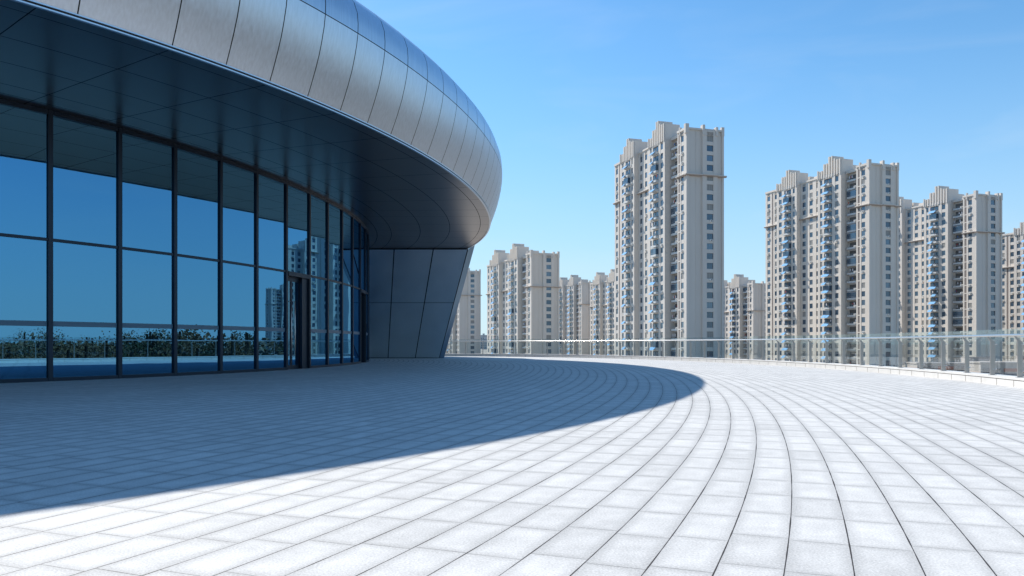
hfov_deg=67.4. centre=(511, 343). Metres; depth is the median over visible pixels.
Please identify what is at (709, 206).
window
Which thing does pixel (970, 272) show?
window
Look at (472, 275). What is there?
window
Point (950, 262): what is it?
apartment tower
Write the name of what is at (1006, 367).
shop row
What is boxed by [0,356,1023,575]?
terrace paving
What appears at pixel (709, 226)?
window
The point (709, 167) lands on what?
window
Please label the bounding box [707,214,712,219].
window
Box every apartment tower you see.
[446,268,481,353]
[485,243,561,353]
[559,275,591,354]
[590,269,614,354]
[612,121,726,357]
[724,274,765,359]
[764,156,901,366]
[899,186,1004,364]
[1002,222,1023,360]
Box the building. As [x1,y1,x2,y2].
[483,337,486,348]
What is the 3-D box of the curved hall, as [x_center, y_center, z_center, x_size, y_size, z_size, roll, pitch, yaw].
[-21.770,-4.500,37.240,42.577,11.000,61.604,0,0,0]
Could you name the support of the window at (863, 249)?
in the apartment tower at (832, 249)
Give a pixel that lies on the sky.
(934, 89)
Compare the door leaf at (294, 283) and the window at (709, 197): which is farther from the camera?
the window at (709, 197)
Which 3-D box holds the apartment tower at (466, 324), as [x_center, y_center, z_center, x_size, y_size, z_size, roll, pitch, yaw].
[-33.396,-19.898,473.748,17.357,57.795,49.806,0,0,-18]
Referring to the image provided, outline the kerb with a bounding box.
[445,353,1023,387]
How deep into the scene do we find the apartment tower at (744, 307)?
413.77 m
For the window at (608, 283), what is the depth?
453.35 m
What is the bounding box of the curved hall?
[0,0,501,382]
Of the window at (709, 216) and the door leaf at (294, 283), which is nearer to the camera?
the door leaf at (294, 283)
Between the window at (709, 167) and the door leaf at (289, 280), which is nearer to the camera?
the door leaf at (289, 280)
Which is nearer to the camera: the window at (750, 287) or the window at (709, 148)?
the window at (709, 148)
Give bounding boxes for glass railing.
[447,333,1023,377]
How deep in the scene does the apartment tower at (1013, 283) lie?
325.40 m
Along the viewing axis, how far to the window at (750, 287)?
415.81 m
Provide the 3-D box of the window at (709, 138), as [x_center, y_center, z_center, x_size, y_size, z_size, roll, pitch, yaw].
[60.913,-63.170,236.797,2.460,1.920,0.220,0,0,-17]
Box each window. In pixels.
[458,274,473,353]
[488,321,550,353]
[567,285,580,352]
[591,283,613,353]
[616,224,712,356]
[707,136,712,141]
[707,145,712,151]
[707,155,712,161]
[707,165,712,170]
[707,185,712,190]
[707,194,712,200]
[707,204,712,210]
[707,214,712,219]
[707,224,712,229]
[726,287,765,353]
[767,248,889,365]
[899,271,994,361]
[1002,301,1019,355]
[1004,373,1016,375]
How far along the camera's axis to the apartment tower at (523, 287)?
338.53 m
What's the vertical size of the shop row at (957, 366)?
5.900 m
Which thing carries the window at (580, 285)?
in the apartment tower at (574, 307)
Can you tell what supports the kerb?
on the terrace paving
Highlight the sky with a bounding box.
[356,0,1023,334]
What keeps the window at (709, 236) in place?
in the apartment tower at (669, 229)
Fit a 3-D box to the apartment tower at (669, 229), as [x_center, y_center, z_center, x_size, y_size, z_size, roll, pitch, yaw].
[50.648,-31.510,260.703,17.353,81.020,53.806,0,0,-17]
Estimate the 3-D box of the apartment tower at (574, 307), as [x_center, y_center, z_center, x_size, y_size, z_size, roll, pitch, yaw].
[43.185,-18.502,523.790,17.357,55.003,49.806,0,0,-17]
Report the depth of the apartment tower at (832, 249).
278.79 m
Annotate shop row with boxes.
[905,357,989,371]
[964,356,1023,375]
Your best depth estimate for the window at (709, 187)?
236.75 m
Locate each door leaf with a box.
[288,278,291,368]
[291,279,298,368]
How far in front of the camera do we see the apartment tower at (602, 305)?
457.87 m
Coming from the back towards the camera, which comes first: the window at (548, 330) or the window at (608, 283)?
the window at (608, 283)
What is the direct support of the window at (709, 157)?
in the apartment tower at (669, 229)
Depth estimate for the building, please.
1200.00 m
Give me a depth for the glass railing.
26.95 m

